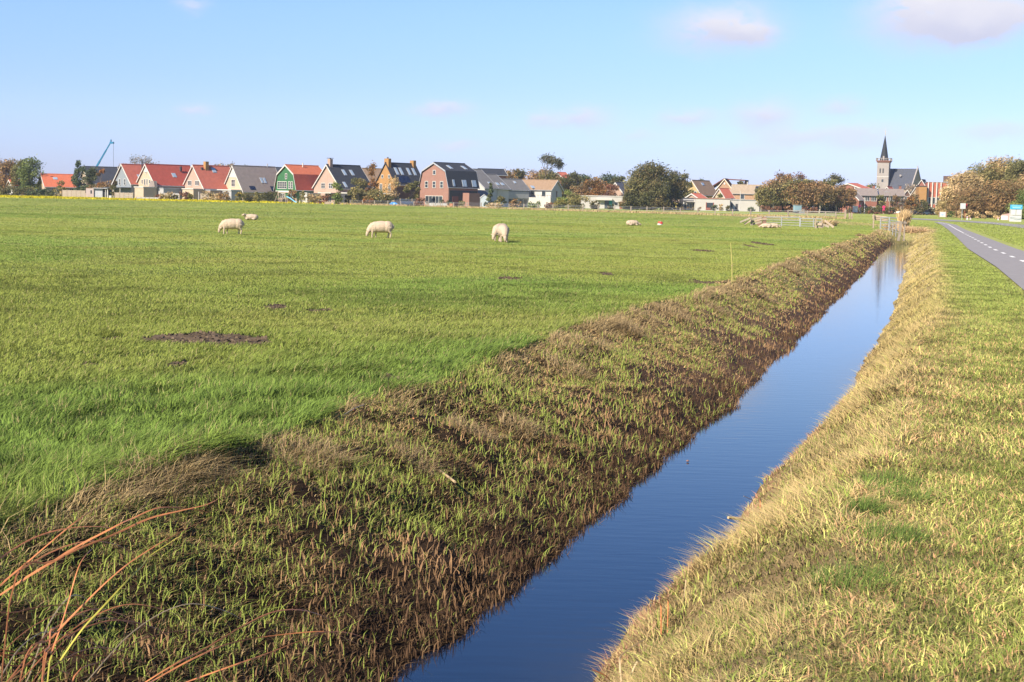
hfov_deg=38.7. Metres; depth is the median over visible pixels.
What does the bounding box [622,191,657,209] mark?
bush
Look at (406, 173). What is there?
house
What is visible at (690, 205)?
window
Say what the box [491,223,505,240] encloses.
sheep
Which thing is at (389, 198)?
bush
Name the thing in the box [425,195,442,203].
window
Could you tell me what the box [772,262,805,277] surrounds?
straw tuft
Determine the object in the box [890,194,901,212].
tree
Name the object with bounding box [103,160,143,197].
house
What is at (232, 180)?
window
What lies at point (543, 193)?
window
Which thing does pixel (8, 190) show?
hedge
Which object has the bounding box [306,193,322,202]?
bush
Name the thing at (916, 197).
tree
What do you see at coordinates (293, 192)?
bush
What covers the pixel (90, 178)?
conifer
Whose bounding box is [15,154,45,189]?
tree
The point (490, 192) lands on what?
conifer
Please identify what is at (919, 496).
grass tuft
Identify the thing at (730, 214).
dry grass
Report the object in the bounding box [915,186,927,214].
flat building
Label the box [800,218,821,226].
metal hurdle
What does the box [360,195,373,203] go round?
bush
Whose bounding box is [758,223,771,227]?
sheep
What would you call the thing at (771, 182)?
tree
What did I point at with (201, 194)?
garden fence
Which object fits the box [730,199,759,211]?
annex
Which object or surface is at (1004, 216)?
wall
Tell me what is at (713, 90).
sky
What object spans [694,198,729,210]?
bungalow
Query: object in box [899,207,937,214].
hedge
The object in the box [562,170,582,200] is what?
tree
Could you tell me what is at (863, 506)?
grass tuft
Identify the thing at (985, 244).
path marking
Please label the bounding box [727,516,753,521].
reed stalk
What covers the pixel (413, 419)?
reed stalk
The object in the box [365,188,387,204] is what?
bush
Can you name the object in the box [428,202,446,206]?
garden fence
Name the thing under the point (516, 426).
straw tuft
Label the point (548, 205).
bush
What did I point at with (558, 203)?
bush
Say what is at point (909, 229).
reed heap
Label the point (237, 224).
sheep
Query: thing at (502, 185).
house
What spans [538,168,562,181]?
tree
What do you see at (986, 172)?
tree
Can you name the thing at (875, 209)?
hedge
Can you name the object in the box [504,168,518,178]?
tree
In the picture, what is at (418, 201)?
bush
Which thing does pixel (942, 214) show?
banner board
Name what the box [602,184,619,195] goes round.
tree
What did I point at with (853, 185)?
house
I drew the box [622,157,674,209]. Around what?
tree
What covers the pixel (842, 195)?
tree
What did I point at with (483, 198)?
greenhouse
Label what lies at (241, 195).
bush
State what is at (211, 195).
bush
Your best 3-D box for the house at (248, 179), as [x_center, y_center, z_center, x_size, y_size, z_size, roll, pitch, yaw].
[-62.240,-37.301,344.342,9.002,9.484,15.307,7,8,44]
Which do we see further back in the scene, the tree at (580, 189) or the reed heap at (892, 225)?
the tree at (580, 189)
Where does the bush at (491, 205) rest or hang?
on the ground at (302, 487)
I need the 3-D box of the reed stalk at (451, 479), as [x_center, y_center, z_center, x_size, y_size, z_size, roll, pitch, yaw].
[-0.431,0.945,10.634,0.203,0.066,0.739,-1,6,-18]
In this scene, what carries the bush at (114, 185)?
on the ground at (302, 487)
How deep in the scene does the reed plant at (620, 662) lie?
6.56 m
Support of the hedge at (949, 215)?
on the ground at (302, 487)
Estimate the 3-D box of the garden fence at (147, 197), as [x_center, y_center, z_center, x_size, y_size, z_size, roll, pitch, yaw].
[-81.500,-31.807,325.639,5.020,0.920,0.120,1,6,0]
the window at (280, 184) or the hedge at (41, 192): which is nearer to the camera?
the window at (280, 184)
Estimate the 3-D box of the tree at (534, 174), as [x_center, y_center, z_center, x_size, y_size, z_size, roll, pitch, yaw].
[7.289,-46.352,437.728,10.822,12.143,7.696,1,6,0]
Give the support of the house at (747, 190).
on the ground at (302, 487)
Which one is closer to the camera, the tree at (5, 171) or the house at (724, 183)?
the tree at (5, 171)
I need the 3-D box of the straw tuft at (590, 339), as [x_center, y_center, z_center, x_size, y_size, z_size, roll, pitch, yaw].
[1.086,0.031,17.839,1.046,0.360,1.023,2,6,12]
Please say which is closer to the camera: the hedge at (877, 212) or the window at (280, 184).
the window at (280, 184)
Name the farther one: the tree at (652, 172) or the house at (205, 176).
the tree at (652, 172)
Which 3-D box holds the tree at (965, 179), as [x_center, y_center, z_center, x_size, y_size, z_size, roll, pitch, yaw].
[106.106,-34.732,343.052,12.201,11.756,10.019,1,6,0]
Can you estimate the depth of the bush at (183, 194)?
326.08 m
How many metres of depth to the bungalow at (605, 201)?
382.17 m
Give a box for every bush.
[52,180,66,195]
[110,181,118,195]
[159,192,176,198]
[178,191,188,198]
[187,193,193,199]
[199,191,220,199]
[217,191,230,200]
[235,191,244,199]
[242,193,253,201]
[252,192,262,201]
[260,191,281,201]
[286,189,296,201]
[297,191,305,201]
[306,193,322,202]
[318,194,329,203]
[344,195,350,202]
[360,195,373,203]
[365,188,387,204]
[380,194,393,204]
[414,198,425,205]
[485,202,504,207]
[495,196,506,207]
[509,198,521,207]
[544,202,553,208]
[551,199,565,208]
[565,191,590,208]
[589,200,600,208]
[607,204,614,208]
[618,188,639,209]
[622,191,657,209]
[642,181,672,209]
[710,205,718,210]
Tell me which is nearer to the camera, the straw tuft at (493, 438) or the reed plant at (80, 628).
the reed plant at (80, 628)
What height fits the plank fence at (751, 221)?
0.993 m
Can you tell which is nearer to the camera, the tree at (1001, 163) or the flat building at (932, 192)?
the tree at (1001, 163)
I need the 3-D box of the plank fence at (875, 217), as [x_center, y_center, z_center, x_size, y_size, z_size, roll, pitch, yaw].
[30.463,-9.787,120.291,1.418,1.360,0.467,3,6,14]
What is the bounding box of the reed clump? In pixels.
[895,208,916,227]
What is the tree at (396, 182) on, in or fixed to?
on the ground at (302, 487)
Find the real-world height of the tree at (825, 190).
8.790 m
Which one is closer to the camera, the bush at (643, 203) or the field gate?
the field gate
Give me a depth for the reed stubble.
9.45 m
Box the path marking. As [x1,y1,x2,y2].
[940,222,1023,261]
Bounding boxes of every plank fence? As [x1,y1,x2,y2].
[740,216,761,225]
[814,218,833,227]
[872,214,888,227]
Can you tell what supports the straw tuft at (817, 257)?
on the ground at (302, 487)
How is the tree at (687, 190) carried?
on the ground at (302, 487)
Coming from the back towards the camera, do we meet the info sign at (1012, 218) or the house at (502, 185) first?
the house at (502, 185)
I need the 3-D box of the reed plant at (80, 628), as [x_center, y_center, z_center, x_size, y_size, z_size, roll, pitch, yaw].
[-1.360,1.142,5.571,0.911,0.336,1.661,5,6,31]
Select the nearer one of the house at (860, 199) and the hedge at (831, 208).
the hedge at (831, 208)
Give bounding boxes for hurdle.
[766,217,800,226]
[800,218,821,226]
[889,220,899,236]
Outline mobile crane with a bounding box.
[96,139,113,166]
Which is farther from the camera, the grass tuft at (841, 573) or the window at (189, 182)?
the window at (189, 182)
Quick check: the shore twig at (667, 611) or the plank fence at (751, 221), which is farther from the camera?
the plank fence at (751, 221)
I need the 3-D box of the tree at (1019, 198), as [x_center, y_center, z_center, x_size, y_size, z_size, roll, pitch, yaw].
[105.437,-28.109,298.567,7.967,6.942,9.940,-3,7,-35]
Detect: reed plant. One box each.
[0,499,249,681]
[0,594,378,681]
[592,639,645,681]
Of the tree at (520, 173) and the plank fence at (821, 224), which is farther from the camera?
the tree at (520, 173)
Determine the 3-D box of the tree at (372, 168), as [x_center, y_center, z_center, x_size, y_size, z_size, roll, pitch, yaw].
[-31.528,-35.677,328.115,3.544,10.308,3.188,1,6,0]
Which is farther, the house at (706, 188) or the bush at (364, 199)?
the house at (706, 188)
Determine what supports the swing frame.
on the ground at (302, 487)
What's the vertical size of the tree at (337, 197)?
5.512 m
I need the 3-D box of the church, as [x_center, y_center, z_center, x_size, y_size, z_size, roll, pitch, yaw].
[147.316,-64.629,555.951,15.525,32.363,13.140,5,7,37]
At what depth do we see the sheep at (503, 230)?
56.99 m
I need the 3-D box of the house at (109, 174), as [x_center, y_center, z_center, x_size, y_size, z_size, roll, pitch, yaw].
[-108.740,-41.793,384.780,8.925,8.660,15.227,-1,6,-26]
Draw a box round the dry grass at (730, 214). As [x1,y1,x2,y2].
[309,201,860,218]
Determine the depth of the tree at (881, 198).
427.50 m
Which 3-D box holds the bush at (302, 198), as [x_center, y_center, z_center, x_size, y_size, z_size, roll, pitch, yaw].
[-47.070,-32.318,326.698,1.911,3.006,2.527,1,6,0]
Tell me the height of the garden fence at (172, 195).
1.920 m
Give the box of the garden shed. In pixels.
[86,188,111,197]
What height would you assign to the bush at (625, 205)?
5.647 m
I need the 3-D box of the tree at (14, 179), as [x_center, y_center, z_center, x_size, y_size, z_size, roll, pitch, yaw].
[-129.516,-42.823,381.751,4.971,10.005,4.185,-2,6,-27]
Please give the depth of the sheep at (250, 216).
95.50 m
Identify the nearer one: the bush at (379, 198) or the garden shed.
the bush at (379, 198)
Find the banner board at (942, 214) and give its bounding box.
[939,212,946,216]
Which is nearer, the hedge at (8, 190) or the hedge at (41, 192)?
the hedge at (41, 192)
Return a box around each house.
[5,179,24,195]
[38,173,81,195]
[81,166,117,195]
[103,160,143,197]
[134,163,190,198]
[182,161,229,199]
[217,164,276,201]
[274,163,321,202]
[312,158,372,203]
[362,168,381,180]
[375,157,420,201]
[418,162,479,206]
[472,168,498,202]
[477,168,507,177]
[485,173,510,206]
[501,178,534,206]
[522,179,563,207]
[556,172,568,185]
[607,182,626,208]
[685,193,706,197]
[686,180,716,197]
[712,188,734,198]
[713,178,748,190]
[731,182,770,211]
[838,183,868,208]
[842,192,864,212]
[854,185,877,213]
[877,186,905,213]
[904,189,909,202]
[918,179,925,185]
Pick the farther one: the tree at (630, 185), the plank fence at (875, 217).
the tree at (630, 185)
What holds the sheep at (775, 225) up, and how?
on the ground at (302, 487)
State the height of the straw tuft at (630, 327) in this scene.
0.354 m
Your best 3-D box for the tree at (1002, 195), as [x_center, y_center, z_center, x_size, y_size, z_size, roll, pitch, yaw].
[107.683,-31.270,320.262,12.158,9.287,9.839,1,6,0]
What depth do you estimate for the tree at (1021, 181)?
337.03 m
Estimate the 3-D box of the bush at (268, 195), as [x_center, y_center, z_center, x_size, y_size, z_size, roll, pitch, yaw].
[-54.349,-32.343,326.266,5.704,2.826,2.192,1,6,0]
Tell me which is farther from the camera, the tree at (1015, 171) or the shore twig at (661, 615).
the tree at (1015, 171)
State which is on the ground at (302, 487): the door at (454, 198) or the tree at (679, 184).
the tree at (679, 184)
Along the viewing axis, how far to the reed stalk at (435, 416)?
11.27 m
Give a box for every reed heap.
[881,223,896,229]
[896,225,935,232]
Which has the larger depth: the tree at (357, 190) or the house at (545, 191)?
the house at (545, 191)
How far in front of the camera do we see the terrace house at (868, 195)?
437.60 m
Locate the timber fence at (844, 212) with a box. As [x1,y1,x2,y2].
[789,210,846,218]
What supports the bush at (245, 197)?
on the ground at (302, 487)
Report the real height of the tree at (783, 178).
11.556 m
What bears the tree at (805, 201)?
on the ground at (302, 487)
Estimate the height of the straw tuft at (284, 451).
0.348 m
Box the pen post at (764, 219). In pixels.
[757,216,766,225]
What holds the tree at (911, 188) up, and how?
on the ground at (302, 487)
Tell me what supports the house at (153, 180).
on the ground at (302, 487)
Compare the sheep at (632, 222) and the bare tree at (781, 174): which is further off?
the bare tree at (781, 174)
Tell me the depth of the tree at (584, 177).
436.13 m
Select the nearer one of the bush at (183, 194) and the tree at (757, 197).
the bush at (183, 194)
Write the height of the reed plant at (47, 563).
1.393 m
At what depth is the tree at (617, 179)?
426.56 m
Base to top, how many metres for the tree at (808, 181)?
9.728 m
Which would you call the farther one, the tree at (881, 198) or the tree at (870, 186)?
the tree at (870, 186)
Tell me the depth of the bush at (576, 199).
337.65 m
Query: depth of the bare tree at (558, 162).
426.10 m
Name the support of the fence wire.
attached to the fence post
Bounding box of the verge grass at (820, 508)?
[587,212,1023,681]
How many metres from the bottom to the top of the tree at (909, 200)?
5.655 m
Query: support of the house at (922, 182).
on the ground at (302, 487)
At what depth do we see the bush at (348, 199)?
326.08 m
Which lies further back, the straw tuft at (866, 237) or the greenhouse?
the greenhouse
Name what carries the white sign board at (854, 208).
on the ground at (302, 487)
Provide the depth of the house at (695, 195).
409.64 m
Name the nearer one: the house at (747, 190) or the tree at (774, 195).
the tree at (774, 195)
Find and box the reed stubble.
[0,231,893,681]
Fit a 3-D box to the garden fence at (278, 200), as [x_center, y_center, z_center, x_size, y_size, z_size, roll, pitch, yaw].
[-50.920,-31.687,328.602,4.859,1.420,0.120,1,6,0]
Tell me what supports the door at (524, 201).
in the house at (519, 190)
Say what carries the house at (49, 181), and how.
on the ground at (302, 487)
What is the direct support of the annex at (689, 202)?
on the ground at (302, 487)
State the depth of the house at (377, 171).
378.18 m
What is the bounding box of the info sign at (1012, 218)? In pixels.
[1009,205,1022,221]
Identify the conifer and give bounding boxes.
[71,160,85,189]
[78,165,97,192]
[483,182,495,206]
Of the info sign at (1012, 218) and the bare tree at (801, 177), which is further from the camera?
the bare tree at (801, 177)
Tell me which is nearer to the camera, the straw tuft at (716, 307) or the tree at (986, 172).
the straw tuft at (716, 307)
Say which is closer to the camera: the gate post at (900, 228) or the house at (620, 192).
the gate post at (900, 228)
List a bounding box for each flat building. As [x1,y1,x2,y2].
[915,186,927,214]
[925,176,950,214]
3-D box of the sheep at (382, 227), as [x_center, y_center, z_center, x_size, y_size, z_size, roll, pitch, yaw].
[-5.419,-4.592,59.846,1.172,0.695,0.460,1,6,-2]
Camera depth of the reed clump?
111.09 m
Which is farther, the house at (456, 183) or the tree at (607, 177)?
the tree at (607, 177)
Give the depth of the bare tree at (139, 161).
416.06 m
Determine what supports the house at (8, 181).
on the ground at (302, 487)
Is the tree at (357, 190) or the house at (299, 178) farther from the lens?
the house at (299, 178)
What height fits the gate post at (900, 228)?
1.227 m
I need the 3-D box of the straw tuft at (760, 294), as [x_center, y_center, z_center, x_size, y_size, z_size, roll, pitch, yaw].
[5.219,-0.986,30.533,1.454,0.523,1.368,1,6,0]
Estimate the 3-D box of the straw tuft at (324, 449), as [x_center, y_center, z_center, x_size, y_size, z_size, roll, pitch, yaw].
[-1.216,0.716,9.820,0.826,0.279,0.930,1,6,0]
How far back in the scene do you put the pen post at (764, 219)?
121.46 m
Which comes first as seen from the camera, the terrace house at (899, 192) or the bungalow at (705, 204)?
the bungalow at (705, 204)
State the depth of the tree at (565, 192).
350.19 m
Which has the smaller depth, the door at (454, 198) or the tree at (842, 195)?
the door at (454, 198)
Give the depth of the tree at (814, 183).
397.05 m
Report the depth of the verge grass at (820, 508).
8.07 m
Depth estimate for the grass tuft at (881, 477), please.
8.70 m
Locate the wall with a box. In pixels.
[1001,213,1009,219]
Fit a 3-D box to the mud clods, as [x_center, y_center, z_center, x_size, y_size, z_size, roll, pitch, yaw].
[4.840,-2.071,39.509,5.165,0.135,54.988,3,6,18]
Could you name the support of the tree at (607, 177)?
on the ground at (302, 487)
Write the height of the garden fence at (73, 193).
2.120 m
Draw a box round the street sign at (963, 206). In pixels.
[960,203,966,219]
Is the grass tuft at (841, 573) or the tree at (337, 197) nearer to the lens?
the grass tuft at (841, 573)
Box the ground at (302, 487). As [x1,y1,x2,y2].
[0,193,1023,681]
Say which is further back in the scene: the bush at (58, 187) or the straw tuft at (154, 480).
the bush at (58, 187)
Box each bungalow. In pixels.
[580,195,622,208]
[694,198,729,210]
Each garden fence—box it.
[62,190,85,196]
[114,192,132,197]
[136,196,158,198]
[160,192,179,198]
[200,193,216,199]
[276,198,296,202]
[394,198,417,205]
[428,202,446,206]
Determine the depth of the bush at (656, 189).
356.93 m
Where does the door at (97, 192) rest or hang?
in the garden shed
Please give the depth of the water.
11.26 m
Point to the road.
(1014, 225)
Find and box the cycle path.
[935,222,1023,289]
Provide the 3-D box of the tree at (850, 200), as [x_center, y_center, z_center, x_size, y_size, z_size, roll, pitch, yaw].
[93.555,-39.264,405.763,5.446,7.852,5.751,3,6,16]
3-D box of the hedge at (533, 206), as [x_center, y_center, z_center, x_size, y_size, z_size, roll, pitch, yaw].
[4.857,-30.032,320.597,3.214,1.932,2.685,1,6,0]
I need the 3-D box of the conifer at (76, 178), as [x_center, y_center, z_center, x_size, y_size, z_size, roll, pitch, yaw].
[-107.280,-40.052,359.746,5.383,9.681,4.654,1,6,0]
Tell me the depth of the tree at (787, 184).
394.52 m
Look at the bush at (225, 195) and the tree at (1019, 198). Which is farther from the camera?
the bush at (225, 195)
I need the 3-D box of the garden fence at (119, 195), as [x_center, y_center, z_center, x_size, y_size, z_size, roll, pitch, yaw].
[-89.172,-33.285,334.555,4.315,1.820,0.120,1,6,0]
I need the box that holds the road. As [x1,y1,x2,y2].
[890,217,1023,227]
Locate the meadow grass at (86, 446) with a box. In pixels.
[0,198,881,524]
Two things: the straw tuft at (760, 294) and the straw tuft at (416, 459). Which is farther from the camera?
the straw tuft at (760, 294)
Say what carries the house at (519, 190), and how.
on the ground at (302, 487)
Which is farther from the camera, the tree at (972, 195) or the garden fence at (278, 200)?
the garden fence at (278, 200)
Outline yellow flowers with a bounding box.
[0,195,350,204]
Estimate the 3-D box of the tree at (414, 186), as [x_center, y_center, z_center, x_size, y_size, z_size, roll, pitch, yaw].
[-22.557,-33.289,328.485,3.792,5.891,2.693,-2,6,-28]
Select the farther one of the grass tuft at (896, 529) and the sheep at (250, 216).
the sheep at (250, 216)
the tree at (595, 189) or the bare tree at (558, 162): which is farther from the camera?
the bare tree at (558, 162)
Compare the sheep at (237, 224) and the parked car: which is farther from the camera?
the parked car
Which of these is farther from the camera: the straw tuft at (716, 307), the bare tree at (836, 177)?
the bare tree at (836, 177)
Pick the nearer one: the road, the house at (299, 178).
the road
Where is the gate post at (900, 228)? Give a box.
[890,221,906,240]
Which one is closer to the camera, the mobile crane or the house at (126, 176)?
the house at (126, 176)
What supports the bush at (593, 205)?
on the ground at (302, 487)
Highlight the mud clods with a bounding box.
[85,241,773,377]
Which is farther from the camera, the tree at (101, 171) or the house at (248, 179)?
the tree at (101, 171)
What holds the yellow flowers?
on the ground at (302, 487)
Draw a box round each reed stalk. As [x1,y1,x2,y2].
[412,409,414,427]
[435,404,436,425]
[439,469,455,482]
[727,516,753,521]
[730,243,732,284]
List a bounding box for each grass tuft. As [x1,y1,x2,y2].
[807,551,930,595]
[843,490,902,516]
[847,512,944,547]
[855,465,929,489]
[862,479,945,505]
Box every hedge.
[0,185,34,194]
[25,188,58,195]
[86,179,112,196]
[527,200,540,207]
[759,201,842,212]
[760,205,817,212]
[847,206,895,213]
[867,210,892,213]
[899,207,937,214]
[947,211,954,216]
[952,210,1005,218]
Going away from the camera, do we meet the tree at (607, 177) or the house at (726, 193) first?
the house at (726, 193)
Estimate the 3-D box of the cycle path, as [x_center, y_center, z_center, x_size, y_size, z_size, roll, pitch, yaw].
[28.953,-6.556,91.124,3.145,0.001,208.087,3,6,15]
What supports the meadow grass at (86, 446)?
on the ground at (302, 487)
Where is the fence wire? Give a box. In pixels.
[353,200,834,215]
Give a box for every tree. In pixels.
[0,158,18,192]
[9,159,24,187]
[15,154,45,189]
[96,167,105,186]
[129,154,153,163]
[331,182,343,203]
[346,178,368,203]
[364,162,378,203]
[382,175,399,201]
[403,181,420,198]
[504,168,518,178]
[511,168,528,178]
[522,167,548,179]
[538,152,566,179]
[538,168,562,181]
[556,189,571,207]
[558,177,566,197]
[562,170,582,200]
[567,182,590,201]
[579,174,591,188]
[583,176,610,195]
[598,171,618,183]
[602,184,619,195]
[608,175,625,188]
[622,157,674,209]
[623,177,650,209]
[662,167,690,209]
[681,182,693,196]
[753,185,765,211]
[758,179,782,211]
[760,179,788,207]
[774,169,792,210]
[775,174,795,205]
[782,181,814,207]
[784,177,808,204]
[792,171,806,180]
[802,179,815,206]
[806,180,827,207]
[806,182,839,212]
[820,178,838,212]
[826,173,848,212]
[827,184,847,211]
[840,186,857,212]
[866,183,879,187]
[876,194,885,210]
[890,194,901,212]
[898,198,905,209]
[903,196,917,211]
[904,183,914,193]
[910,193,920,206]
[916,200,930,214]
[934,183,963,215]
[936,170,988,210]
[945,183,991,217]
[965,161,1003,215]
[977,178,1023,217]
[981,155,1018,204]
[998,159,1023,191]
[1005,188,1023,218]
[1015,174,1023,190]
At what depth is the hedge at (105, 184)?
354.75 m
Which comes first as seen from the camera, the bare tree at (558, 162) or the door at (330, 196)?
the door at (330, 196)
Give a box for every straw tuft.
[98,442,222,503]
[138,436,270,488]
[247,429,368,476]
[279,429,377,465]
[380,434,465,478]
[441,411,527,444]
[495,408,570,442]
[535,348,606,380]
[566,331,633,354]
[604,317,660,337]
[655,302,705,324]
[688,293,732,317]
[735,282,778,304]
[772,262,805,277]
[801,250,832,263]
[830,243,854,255]
[855,233,875,242]
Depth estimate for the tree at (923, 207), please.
422.22 m
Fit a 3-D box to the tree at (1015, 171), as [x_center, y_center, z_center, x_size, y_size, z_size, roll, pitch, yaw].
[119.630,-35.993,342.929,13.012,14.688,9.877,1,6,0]
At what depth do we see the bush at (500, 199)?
320.24 m
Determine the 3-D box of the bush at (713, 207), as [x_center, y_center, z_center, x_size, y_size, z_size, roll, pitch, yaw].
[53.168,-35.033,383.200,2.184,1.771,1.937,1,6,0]
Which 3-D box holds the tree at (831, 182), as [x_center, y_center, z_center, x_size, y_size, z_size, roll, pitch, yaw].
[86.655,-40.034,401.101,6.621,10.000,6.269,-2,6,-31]
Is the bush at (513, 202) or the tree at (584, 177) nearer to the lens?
the bush at (513, 202)
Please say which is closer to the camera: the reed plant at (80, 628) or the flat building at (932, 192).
the reed plant at (80, 628)
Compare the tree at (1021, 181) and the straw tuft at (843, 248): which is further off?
the tree at (1021, 181)
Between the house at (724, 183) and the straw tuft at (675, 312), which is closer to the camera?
the straw tuft at (675, 312)
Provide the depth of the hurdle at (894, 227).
98.99 m
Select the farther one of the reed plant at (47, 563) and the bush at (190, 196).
the bush at (190, 196)
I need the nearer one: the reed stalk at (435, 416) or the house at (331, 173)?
the reed stalk at (435, 416)
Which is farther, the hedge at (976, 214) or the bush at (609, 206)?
the bush at (609, 206)
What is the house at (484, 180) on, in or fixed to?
on the ground at (302, 487)
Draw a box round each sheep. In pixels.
[218,219,244,233]
[242,214,257,219]
[366,221,393,237]
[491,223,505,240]
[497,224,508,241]
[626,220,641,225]
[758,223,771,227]
[770,223,780,227]
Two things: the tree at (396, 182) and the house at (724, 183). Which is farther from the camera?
the house at (724, 183)
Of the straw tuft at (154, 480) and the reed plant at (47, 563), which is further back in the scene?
the straw tuft at (154, 480)
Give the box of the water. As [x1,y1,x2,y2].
[391,243,910,681]
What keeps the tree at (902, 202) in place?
on the ground at (302, 487)
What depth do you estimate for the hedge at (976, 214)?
298.23 m
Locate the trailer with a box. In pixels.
[793,205,801,212]
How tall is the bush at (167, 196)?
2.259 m
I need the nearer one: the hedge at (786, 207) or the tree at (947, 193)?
the tree at (947, 193)
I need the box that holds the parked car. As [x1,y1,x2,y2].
[399,199,412,205]
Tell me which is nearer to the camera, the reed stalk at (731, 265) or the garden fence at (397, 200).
the reed stalk at (731, 265)
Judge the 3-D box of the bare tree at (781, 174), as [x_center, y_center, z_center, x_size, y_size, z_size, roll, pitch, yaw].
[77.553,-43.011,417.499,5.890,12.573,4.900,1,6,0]
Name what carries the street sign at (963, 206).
on the ground at (302, 487)
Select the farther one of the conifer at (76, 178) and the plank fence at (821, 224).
the conifer at (76, 178)
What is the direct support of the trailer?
on the ground at (302, 487)
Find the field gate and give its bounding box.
[880,217,889,229]
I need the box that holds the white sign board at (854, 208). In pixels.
[852,206,857,211]
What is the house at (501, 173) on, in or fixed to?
on the ground at (302, 487)
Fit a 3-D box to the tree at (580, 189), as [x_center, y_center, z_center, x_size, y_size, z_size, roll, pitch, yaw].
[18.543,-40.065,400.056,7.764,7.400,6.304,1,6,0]
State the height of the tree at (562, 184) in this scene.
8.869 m
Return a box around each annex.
[683,198,693,209]
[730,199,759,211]
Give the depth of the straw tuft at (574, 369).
15.95 m
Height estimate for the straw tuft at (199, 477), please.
0.324 m
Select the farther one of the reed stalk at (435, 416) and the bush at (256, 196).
the bush at (256, 196)
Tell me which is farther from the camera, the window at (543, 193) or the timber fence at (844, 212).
the window at (543, 193)
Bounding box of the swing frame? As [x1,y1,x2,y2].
[274,192,288,202]
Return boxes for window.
[187,180,191,185]
[231,179,234,186]
[277,181,286,188]
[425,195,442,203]
[541,191,545,196]
[686,203,693,209]
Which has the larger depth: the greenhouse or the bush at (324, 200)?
the bush at (324, 200)
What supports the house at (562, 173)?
on the ground at (302, 487)
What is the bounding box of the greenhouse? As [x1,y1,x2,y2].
[480,194,487,206]
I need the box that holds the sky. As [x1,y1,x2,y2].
[0,0,1023,201]
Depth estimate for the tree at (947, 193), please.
326.56 m
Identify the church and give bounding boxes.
[876,129,920,191]
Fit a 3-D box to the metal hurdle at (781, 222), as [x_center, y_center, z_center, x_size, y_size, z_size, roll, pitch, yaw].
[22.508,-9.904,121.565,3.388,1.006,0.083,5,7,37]
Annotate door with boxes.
[94,189,102,196]
[325,193,331,201]
[452,196,457,205]
[519,199,526,206]
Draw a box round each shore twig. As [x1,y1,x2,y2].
[649,599,661,639]
[658,596,668,632]

